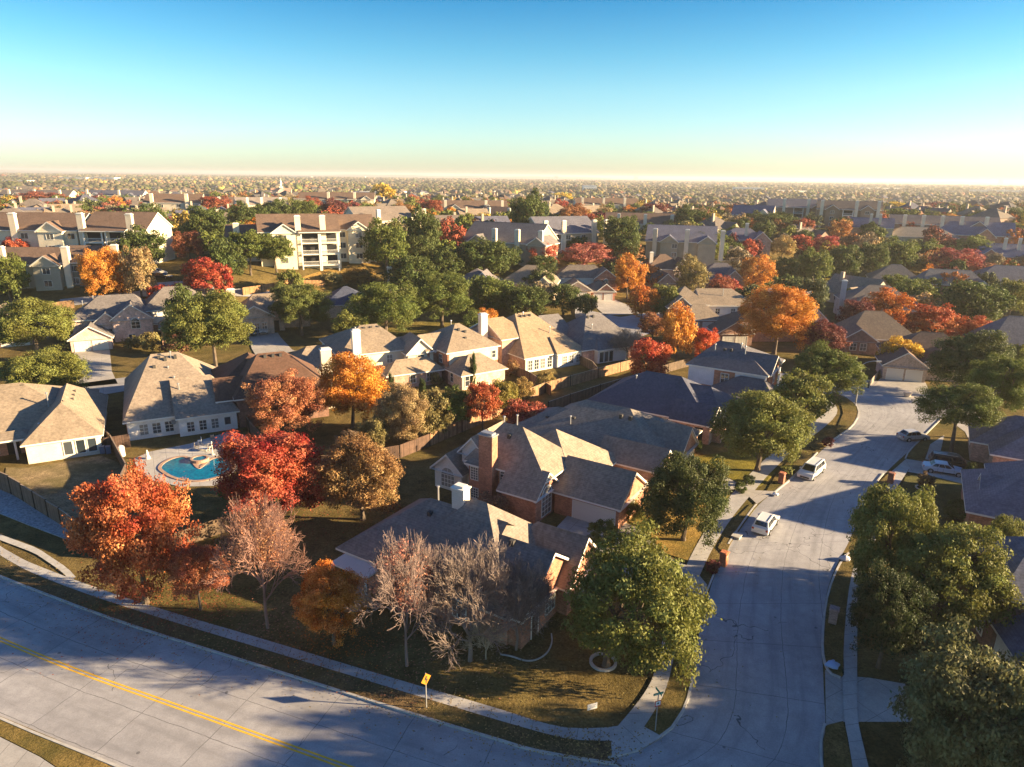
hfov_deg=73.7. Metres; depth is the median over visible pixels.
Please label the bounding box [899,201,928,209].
suburban house
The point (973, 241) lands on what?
oak tree
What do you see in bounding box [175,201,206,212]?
suburban house
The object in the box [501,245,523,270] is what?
oak tree
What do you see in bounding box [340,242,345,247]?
window
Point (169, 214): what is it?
suburban house
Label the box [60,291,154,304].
street
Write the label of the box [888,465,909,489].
garden path
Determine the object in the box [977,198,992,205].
suburban house
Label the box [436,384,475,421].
oak tree
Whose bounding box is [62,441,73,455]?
window
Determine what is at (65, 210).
suburban house
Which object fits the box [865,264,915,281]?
house
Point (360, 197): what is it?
apartment building
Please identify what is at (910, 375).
garage door
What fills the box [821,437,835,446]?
shrub
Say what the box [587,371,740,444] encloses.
house
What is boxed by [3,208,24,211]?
suburban house
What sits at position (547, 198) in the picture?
suburban house
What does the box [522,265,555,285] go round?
oak tree
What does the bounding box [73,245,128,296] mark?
maple tree
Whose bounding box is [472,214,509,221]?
suburban house
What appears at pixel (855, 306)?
maple tree
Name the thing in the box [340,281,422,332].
oak tree
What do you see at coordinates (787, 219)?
oak tree
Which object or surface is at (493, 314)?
maple tree
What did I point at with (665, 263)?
house
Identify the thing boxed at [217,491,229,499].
shrub
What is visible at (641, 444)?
house
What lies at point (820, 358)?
oak tree
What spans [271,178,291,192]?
church
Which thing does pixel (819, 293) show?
oak tree
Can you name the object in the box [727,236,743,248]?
oak tree
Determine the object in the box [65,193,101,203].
suburban house
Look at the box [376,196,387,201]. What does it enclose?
suburban house
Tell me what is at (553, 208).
suburban house
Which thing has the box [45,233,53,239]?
window
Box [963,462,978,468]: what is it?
hedge
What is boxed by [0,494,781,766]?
fallen leaves
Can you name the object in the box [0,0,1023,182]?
sky
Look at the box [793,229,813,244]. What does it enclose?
oak tree
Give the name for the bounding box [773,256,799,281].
oak tree
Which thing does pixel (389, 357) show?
window
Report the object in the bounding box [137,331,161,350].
shrub
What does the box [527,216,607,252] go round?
apartment building
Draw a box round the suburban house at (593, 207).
[583,203,602,211]
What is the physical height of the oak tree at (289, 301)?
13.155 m
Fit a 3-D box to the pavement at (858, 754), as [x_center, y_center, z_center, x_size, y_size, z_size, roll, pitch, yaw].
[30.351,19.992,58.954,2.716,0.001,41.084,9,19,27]
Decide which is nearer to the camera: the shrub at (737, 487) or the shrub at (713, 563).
the shrub at (713, 563)
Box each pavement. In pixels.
[0,546,611,740]
[0,737,53,766]
[611,726,661,754]
[618,402,837,725]
[843,536,875,766]
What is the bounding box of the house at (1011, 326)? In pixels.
[962,315,1023,350]
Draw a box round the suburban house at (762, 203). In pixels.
[755,200,766,204]
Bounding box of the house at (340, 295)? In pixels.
[320,286,369,317]
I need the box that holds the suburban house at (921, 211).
[904,207,924,214]
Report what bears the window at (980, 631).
in the house at (998, 636)
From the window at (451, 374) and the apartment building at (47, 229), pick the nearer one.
the window at (451, 374)
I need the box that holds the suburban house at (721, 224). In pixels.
[700,213,740,232]
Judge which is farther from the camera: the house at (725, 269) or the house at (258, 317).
the house at (725, 269)
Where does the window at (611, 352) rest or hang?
in the house at (588, 332)
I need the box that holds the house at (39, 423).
[0,382,107,463]
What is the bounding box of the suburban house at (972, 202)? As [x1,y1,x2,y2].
[959,199,982,211]
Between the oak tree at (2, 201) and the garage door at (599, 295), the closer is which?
the garage door at (599, 295)
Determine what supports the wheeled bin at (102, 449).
on the ground at (566, 690)
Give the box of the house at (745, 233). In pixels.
[725,223,771,258]
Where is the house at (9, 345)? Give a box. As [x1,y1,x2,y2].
[0,303,55,347]
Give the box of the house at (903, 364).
[875,331,961,382]
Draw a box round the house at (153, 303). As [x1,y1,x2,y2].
[143,286,205,344]
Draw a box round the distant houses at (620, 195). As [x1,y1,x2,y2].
[0,177,1023,203]
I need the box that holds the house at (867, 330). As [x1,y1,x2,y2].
[836,310,911,354]
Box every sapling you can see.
[917,471,936,487]
[924,488,937,499]
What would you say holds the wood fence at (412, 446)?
on the ground at (566, 690)
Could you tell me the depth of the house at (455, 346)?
123.70 m
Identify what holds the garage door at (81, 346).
in the house at (103, 322)
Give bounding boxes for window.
[20,233,28,238]
[41,268,50,274]
[44,280,52,286]
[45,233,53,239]
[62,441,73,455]
[67,233,74,238]
[71,265,77,271]
[74,278,79,283]
[74,439,86,453]
[86,437,97,451]
[130,317,140,328]
[138,423,149,435]
[151,422,161,433]
[164,420,174,431]
[186,421,195,432]
[198,419,207,430]
[211,418,219,428]
[224,416,231,424]
[254,322,259,332]
[261,322,267,331]
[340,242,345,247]
[341,253,346,258]
[355,232,361,237]
[356,253,362,258]
[386,354,392,362]
[410,374,415,382]
[426,372,432,381]
[440,466,454,487]
[450,373,453,382]
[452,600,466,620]
[465,376,469,386]
[470,466,478,480]
[470,486,478,498]
[491,350,495,357]
[528,360,532,370]
[530,614,538,639]
[534,359,538,369]
[540,358,544,368]
[541,484,551,517]
[544,592,554,616]
[547,357,551,367]
[562,355,567,364]
[569,354,573,363]
[576,353,580,362]
[599,352,603,362]
[604,351,608,361]
[608,350,613,361]
[720,373,728,381]
[849,343,856,350]
[859,343,866,350]
[976,620,984,636]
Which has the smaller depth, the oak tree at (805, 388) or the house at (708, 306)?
the oak tree at (805, 388)
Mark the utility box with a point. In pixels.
(736, 535)
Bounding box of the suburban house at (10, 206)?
[0,202,42,211]
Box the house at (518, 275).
[503,265,561,305]
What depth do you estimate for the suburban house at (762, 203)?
416.58 m
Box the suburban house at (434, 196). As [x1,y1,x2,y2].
[429,192,448,199]
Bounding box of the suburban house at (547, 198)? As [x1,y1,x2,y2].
[542,195,558,201]
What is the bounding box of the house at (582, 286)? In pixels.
[562,277,592,296]
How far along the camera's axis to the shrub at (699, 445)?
93.54 m
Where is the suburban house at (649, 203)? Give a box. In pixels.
[634,199,671,211]
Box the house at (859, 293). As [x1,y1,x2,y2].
[833,280,921,324]
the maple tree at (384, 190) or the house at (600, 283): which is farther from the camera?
the maple tree at (384, 190)
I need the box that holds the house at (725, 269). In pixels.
[692,263,746,288]
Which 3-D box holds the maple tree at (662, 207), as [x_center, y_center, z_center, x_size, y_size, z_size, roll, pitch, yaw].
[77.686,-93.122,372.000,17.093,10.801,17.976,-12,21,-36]
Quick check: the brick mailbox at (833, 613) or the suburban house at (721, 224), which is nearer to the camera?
the brick mailbox at (833, 613)
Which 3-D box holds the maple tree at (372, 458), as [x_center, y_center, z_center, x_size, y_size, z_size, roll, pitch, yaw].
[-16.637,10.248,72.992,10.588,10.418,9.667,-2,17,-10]
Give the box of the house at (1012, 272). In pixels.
[973,265,1023,283]
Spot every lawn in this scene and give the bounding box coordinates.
[5,456,122,521]
[300,261,383,290]
[381,320,464,336]
[628,490,734,560]
[694,450,777,486]
[902,473,962,519]
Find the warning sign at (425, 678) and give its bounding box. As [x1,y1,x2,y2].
[421,672,430,707]
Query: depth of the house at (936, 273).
224.50 m
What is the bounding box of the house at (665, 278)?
[629,261,677,289]
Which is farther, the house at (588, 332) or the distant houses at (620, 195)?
the distant houses at (620, 195)
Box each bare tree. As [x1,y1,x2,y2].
[201,491,313,628]
[344,527,455,666]
[396,531,535,671]
[462,615,511,659]
[471,546,558,650]
[604,328,647,359]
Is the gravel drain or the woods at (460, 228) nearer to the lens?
the gravel drain
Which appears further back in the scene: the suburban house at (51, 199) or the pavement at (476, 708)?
the suburban house at (51, 199)
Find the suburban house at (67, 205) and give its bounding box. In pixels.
[49,201,82,207]
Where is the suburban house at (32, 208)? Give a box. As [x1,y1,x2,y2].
[17,204,48,211]
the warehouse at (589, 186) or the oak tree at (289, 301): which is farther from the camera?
the warehouse at (589, 186)
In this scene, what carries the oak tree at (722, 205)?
on the ground at (566, 690)
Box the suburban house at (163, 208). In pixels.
[126,205,166,211]
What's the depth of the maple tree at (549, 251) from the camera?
213.64 m
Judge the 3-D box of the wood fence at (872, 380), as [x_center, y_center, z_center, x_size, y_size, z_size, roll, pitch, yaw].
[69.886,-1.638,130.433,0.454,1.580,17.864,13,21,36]
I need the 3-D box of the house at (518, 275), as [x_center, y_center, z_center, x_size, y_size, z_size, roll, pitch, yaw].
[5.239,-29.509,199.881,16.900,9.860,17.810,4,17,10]
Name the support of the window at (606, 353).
in the house at (588, 332)
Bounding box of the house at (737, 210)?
[731,205,775,219]
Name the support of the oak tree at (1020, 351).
on the ground at (566, 690)
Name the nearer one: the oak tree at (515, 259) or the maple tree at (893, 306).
the maple tree at (893, 306)
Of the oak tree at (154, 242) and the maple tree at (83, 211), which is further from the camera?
the maple tree at (83, 211)
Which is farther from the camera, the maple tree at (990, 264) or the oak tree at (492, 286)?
the maple tree at (990, 264)
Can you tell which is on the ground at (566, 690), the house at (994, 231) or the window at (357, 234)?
the house at (994, 231)
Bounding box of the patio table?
[202,441,210,446]
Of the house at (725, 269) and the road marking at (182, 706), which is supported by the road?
the road marking at (182, 706)
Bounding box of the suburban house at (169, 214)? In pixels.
[165,211,188,232]
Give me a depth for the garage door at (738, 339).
153.45 m
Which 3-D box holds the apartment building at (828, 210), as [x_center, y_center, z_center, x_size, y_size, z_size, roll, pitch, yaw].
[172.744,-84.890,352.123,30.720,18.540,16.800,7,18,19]
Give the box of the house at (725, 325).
[706,307,794,345]
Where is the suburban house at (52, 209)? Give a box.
[44,205,81,211]
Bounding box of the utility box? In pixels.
[731,531,742,539]
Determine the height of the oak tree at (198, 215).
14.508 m
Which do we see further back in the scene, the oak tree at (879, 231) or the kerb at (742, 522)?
the oak tree at (879, 231)
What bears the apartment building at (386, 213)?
on the ground at (566, 690)
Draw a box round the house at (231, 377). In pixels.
[211,347,334,427]
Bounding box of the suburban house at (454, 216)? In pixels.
[434,212,459,222]
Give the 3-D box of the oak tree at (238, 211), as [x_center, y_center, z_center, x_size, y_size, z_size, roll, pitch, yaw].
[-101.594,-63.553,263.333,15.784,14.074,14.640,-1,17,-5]
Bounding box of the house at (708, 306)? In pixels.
[660,286,751,330]
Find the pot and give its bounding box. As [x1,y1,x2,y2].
[903,391,912,396]
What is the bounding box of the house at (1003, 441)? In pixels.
[968,415,1023,462]
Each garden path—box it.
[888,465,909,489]
[925,436,943,459]
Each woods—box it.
[0,172,1023,209]
[0,189,1023,314]
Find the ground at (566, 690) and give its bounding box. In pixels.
[0,172,1023,766]
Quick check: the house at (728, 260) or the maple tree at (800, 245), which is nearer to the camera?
the house at (728, 260)
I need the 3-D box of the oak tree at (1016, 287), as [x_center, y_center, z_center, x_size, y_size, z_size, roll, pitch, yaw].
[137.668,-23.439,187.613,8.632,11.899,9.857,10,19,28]
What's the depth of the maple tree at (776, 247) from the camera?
266.49 m
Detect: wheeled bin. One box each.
[99,445,105,453]
[105,445,111,453]
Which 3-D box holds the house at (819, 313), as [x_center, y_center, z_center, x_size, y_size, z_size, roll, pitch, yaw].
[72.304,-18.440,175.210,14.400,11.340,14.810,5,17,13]
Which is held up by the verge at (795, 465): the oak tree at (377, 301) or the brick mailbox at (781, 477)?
the brick mailbox at (781, 477)
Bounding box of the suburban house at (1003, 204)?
[990,200,1021,210]
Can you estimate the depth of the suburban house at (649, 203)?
383.38 m
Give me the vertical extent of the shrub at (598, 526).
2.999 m
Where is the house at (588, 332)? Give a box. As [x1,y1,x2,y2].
[538,312,636,363]
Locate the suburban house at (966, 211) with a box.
[956,204,986,215]
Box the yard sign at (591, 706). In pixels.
[587,702,596,710]
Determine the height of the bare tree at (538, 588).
8.541 m
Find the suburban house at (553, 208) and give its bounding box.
[545,202,563,213]
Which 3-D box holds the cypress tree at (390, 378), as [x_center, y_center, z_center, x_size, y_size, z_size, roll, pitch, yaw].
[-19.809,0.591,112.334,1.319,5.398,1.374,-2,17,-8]
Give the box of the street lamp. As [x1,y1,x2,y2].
[854,361,881,404]
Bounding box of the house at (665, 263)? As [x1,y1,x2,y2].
[642,252,687,281]
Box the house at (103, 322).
[67,294,153,351]
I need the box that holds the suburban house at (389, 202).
[375,197,396,205]
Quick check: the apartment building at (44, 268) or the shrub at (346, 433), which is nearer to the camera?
the shrub at (346, 433)
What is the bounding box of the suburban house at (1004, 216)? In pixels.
[972,206,1015,222]
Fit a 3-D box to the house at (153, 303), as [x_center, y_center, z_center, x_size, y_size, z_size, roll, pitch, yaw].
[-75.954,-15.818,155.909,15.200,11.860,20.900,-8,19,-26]
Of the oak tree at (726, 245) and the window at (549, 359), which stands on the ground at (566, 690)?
the oak tree at (726, 245)
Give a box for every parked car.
[149,268,166,274]
[152,272,172,278]
[259,329,267,333]
[751,511,779,535]
[797,456,825,480]
[896,429,929,441]
[922,460,962,476]
[928,450,969,467]
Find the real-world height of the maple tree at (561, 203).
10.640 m
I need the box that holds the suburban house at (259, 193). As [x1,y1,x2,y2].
[251,190,272,196]
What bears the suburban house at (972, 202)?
on the ground at (566, 690)
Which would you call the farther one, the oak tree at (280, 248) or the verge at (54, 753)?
the oak tree at (280, 248)
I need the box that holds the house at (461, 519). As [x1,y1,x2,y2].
[331,482,600,648]
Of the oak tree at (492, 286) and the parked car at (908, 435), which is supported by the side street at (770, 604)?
the parked car at (908, 435)
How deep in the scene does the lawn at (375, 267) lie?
189.39 m
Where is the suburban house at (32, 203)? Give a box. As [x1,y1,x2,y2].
[17,196,50,206]
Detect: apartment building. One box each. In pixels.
[0,189,76,196]
[0,212,90,246]
[0,246,74,290]
[59,244,150,287]
[75,211,174,263]
[84,190,147,197]
[142,193,204,211]
[214,197,233,205]
[224,223,260,261]
[233,197,288,206]
[255,213,341,270]
[298,192,375,203]
[337,214,375,262]
[343,206,425,227]
[440,200,507,210]
[462,221,559,268]
[483,206,510,214]
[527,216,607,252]
[573,197,638,210]
[605,212,696,230]
[645,224,725,267]
[767,198,823,219]
[815,200,883,227]
[888,214,1000,228]
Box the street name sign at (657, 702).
[653,687,663,730]
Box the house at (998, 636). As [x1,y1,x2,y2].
[953,536,1023,677]
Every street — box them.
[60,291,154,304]
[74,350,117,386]
[75,336,401,393]
[141,281,269,296]
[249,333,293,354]
[575,308,660,334]
[582,373,945,766]
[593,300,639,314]
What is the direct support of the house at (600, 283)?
on the ground at (566, 690)
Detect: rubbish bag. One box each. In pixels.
[824,659,839,668]
[839,554,850,561]
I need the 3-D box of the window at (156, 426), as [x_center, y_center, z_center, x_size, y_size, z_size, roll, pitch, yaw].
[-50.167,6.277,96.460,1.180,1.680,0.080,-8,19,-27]
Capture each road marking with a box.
[0,637,353,766]
[0,640,341,766]
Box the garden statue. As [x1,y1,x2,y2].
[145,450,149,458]
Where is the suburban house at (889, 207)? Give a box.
[885,205,908,209]
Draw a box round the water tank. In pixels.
[117,445,125,456]
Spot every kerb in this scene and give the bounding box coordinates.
[0,575,696,766]
[0,716,121,766]
[700,562,718,605]
[727,504,756,543]
[774,452,817,491]
[819,723,825,766]
[821,552,849,678]
[833,391,858,439]
[853,473,883,519]
[905,418,940,458]
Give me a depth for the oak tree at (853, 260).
244.85 m
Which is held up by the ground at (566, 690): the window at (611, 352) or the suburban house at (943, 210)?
the suburban house at (943, 210)
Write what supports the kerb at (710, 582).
on the ground at (566, 690)
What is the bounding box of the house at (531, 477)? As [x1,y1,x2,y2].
[430,414,646,529]
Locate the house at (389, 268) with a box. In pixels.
[387,266,427,301]
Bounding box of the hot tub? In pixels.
[190,455,208,463]
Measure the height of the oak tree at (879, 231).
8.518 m
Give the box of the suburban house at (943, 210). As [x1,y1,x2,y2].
[923,206,952,213]
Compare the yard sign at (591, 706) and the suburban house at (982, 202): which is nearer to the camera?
the yard sign at (591, 706)
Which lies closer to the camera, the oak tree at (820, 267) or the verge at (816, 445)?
the verge at (816, 445)
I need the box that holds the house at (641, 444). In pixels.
[514,399,701,488]
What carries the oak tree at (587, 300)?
on the ground at (566, 690)
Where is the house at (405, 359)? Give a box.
[290,324,444,388]
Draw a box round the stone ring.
[589,652,616,671]
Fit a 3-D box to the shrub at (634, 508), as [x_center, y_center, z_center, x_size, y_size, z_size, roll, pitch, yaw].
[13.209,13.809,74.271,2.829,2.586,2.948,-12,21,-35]
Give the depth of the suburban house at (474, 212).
330.72 m
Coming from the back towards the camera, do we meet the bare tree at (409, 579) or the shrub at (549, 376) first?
the shrub at (549, 376)
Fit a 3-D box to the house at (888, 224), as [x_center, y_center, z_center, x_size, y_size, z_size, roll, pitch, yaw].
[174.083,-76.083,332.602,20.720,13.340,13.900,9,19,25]
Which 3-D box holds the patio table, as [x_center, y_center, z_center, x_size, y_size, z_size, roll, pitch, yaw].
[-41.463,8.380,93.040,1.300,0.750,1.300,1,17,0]
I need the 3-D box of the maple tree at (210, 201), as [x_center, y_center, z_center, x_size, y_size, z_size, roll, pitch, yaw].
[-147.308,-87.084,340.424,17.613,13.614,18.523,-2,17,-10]
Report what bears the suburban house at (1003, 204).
on the ground at (566, 690)
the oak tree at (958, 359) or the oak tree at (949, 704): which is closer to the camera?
the oak tree at (949, 704)
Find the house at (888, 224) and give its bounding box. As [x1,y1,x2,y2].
[847,214,894,236]
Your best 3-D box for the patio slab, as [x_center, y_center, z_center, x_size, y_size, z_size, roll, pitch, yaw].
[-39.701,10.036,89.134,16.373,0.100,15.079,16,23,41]
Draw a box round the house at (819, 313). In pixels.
[768,289,828,323]
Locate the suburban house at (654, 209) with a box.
[646,205,671,212]
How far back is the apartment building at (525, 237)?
220.60 m
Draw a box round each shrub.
[121,335,139,348]
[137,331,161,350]
[157,334,188,352]
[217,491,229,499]
[318,272,344,284]
[332,429,357,446]
[342,267,377,284]
[353,415,393,447]
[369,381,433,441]
[408,386,455,439]
[429,372,444,383]
[476,490,510,512]
[490,378,521,407]
[505,359,518,375]
[512,376,536,402]
[535,372,556,385]
[587,518,621,547]
[625,499,644,521]
[695,440,702,451]
[705,559,720,574]
[734,481,746,493]
[742,474,755,485]
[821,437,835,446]
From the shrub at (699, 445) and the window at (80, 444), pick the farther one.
the shrub at (699, 445)
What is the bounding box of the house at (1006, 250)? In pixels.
[968,238,1023,265]
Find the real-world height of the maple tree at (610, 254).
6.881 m
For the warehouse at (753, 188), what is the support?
on the ground at (566, 690)
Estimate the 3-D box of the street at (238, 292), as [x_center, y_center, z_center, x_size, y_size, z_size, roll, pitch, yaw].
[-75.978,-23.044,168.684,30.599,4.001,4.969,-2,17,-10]
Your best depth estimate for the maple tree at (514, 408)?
96.42 m
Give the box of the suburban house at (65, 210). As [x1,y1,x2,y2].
[58,205,88,212]
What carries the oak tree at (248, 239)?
on the ground at (566, 690)
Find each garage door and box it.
[1,342,29,346]
[73,341,90,351]
[92,339,108,349]
[572,499,615,525]
[594,293,601,299]
[604,293,612,300]
[702,322,712,330]
[722,336,734,341]
[735,336,747,345]
[885,368,903,380]
[904,369,922,381]
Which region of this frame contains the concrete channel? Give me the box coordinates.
[0,534,74,578]
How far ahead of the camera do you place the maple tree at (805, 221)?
303.06 m
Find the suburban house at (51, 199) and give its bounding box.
[37,196,65,203]
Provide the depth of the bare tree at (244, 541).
53.52 m
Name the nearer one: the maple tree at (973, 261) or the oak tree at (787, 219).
the maple tree at (973, 261)
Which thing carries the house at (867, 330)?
on the ground at (566, 690)
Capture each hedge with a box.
[943,498,965,520]
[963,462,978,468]
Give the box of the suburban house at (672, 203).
[668,198,687,206]
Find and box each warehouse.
[59,177,90,178]
[91,177,120,179]
[582,185,596,190]
[732,187,763,189]
[969,190,1023,191]
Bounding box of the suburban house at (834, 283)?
[825,271,887,302]
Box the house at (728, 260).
[714,245,757,272]
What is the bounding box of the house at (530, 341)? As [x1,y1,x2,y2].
[469,312,581,371]
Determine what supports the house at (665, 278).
on the ground at (566, 690)
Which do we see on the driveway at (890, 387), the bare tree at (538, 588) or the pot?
the pot
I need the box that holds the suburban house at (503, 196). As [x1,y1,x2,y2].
[496,193,512,199]
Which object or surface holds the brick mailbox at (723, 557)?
on the verge at (708, 579)
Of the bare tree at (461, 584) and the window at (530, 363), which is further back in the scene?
the window at (530, 363)
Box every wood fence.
[0,472,79,531]
[49,300,74,308]
[83,429,127,529]
[83,515,229,557]
[101,434,130,450]
[242,280,324,294]
[245,415,429,464]
[429,360,646,445]
[508,365,550,395]
[548,375,631,406]
[580,355,597,369]
[659,358,690,372]
[867,370,879,387]
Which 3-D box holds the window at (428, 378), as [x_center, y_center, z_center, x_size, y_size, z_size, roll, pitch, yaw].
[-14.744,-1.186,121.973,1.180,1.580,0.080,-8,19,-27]
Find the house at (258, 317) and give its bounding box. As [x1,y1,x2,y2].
[226,288,311,333]
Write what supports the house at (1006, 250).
on the ground at (566, 690)
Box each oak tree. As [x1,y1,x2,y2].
[0,199,10,204]
[0,252,31,301]
[0,295,77,350]
[0,344,92,387]
[108,224,166,261]
[125,202,174,224]
[158,289,255,366]
[161,283,214,329]
[180,205,227,243]
[206,207,226,222]
[207,236,249,275]
[226,200,268,223]
[227,228,272,275]
[251,233,295,274]
[261,198,291,213]
[267,281,335,335]
[275,267,304,289]
[288,199,317,213]
[330,309,368,332]
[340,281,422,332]
[358,217,410,270]
[379,251,438,290]
[403,231,438,257]
[404,203,442,251]
[408,269,476,326]
[428,208,440,214]
[428,246,469,275]
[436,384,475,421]
[456,235,513,274]
[460,310,480,327]
[467,274,519,315]
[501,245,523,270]
[503,282,550,314]
[508,187,550,222]
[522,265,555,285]
[526,254,557,273]
[547,283,581,315]
[557,512,722,690]
[566,236,589,246]
[574,293,597,313]
[602,213,641,257]
[636,450,734,549]
[645,283,678,315]
[674,204,707,223]
[695,229,729,261]
[705,387,816,475]
[711,204,730,207]
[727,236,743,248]
[731,216,750,227]
[744,210,760,220]
[751,219,775,237]
[754,213,800,228]
[770,368,842,424]
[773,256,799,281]
[791,338,869,395]
[792,276,829,314]
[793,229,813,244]
[796,246,834,279]
[829,245,846,259]
[830,244,864,275]
[846,483,954,606]
[846,556,938,668]
[857,242,890,272]
[864,226,887,241]
[880,235,920,267]
[880,273,912,292]
[883,516,1023,640]
[887,612,1023,766]
[893,210,910,214]
[895,277,941,305]
[911,382,1005,452]
[914,238,943,254]
[923,327,1016,394]
[940,279,1017,320]
[958,236,995,249]
[963,350,1023,411]
[967,234,987,242]
[982,513,1023,535]
[996,278,1023,315]
[1006,343,1023,366]
[1007,208,1023,223]
[1013,220,1023,228]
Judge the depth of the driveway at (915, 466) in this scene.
88.69 m
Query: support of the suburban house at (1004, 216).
on the ground at (566, 690)
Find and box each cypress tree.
[387,372,394,390]
[419,378,425,394]
[468,352,476,384]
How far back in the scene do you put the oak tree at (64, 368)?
107.64 m
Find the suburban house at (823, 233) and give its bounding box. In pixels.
[776,222,829,237]
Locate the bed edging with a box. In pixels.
[500,633,552,661]
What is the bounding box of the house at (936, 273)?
[914,268,988,295]
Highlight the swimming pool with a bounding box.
[158,456,231,481]
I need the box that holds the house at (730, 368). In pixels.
[686,341,784,406]
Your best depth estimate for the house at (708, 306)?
174.28 m
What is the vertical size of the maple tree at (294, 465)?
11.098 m
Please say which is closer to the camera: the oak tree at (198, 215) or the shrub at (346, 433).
the shrub at (346, 433)
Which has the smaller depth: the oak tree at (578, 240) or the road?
the road
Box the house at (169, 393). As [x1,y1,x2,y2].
[122,351,239,440]
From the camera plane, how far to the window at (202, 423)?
97.95 m
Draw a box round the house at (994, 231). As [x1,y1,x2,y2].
[941,221,1016,243]
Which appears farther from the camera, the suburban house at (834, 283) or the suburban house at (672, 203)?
the suburban house at (672, 203)
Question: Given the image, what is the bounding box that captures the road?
[0,578,593,766]
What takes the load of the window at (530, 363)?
in the house at (530, 341)
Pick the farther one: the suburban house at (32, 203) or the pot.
the suburban house at (32, 203)
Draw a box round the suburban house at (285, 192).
[279,189,296,196]
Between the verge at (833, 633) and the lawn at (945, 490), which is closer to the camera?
the verge at (833, 633)
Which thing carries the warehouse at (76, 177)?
on the ground at (566, 690)
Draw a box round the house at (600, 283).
[553,264,616,300]
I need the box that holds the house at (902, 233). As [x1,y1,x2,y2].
[886,226,959,246]
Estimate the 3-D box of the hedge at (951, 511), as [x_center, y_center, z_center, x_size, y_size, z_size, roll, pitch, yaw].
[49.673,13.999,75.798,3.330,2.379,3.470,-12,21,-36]
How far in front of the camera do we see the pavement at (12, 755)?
43.59 m
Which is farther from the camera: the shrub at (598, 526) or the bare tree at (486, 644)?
the shrub at (598, 526)
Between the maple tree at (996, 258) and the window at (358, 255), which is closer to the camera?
the window at (358, 255)
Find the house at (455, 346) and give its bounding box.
[417,312,507,389]
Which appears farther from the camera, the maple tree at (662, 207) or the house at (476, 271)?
the maple tree at (662, 207)
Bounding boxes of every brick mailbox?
[719,549,729,567]
[778,471,786,483]
[828,604,839,624]
[887,471,895,483]
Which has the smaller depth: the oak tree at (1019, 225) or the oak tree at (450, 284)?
the oak tree at (450, 284)
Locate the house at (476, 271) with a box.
[451,260,502,305]
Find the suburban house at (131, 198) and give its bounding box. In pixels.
[122,195,142,202]
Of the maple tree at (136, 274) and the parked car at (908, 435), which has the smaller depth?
the parked car at (908, 435)
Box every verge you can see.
[0,555,613,761]
[0,717,110,766]
[644,645,692,734]
[704,560,718,596]
[718,504,756,550]
[767,454,811,490]
[810,433,834,450]
[823,721,851,766]
[824,554,853,676]
[832,392,857,433]
[875,471,907,493]
[908,435,943,459]
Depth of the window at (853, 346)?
147.50 m
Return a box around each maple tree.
[0,236,29,246]
[10,191,66,200]
[60,457,203,604]
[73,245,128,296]
[74,209,96,214]
[107,196,125,204]
[116,244,157,298]
[145,284,165,297]
[161,541,231,610]
[170,230,205,259]
[179,257,231,293]
[197,195,231,209]
[208,425,329,519]
[211,266,233,291]
[241,367,326,434]
[243,217,255,223]
[288,558,374,647]
[304,195,322,208]
[309,431,405,520]
[313,351,389,427]
[318,197,348,212]
[370,182,395,196]
[392,200,415,213]
[417,199,442,210]
[438,215,453,227]
[463,381,503,430]
[478,307,498,317]
[499,397,546,423]
[526,241,558,264]
[553,198,567,206]
[553,202,593,215]
[554,192,575,198]
[559,242,612,264]
[582,213,601,219]
[596,204,612,211]
[598,242,613,257]
[613,252,649,298]
[624,204,636,211]
[626,283,660,318]
[627,334,672,374]
[637,202,672,212]
[637,311,665,339]
[657,297,700,361]
[673,253,712,289]
[694,327,719,356]
[706,273,735,289]
[722,279,742,293]
[732,284,820,354]
[735,253,778,286]
[740,238,758,255]
[770,235,796,256]
[790,234,816,253]
[791,217,815,228]
[803,315,852,353]
[813,235,839,252]
[826,218,852,241]
[834,297,874,321]
[863,286,916,324]
[876,335,924,357]
[883,201,903,206]
[894,221,917,228]
[899,302,966,338]
[919,263,932,271]
[927,246,985,270]
[954,315,992,340]
[978,263,993,269]
[982,252,1005,265]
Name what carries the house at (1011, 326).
on the ground at (566, 690)
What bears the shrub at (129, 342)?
on the ground at (566, 690)
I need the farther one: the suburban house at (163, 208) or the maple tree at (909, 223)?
the maple tree at (909, 223)
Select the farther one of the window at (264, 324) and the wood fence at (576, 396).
the window at (264, 324)
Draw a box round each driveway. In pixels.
[557,516,706,612]
[677,465,773,503]
[825,670,911,725]
[868,378,926,397]
[892,459,961,482]
[949,408,979,437]
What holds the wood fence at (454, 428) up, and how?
on the ground at (566, 690)
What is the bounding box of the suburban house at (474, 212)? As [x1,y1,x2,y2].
[455,207,490,215]
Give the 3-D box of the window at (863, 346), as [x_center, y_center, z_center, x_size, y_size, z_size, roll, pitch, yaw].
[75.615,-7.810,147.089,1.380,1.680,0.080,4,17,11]
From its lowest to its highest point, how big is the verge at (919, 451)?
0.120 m
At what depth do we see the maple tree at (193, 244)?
187.64 m
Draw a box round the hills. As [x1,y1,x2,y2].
[0,170,1023,184]
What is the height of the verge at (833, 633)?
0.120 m
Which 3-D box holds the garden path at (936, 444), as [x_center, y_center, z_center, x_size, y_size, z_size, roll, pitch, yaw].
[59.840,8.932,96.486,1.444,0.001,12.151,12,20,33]
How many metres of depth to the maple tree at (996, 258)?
273.78 m
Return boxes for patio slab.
[134,431,245,486]
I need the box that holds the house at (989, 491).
[961,460,1023,534]
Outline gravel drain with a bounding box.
[0,490,69,539]

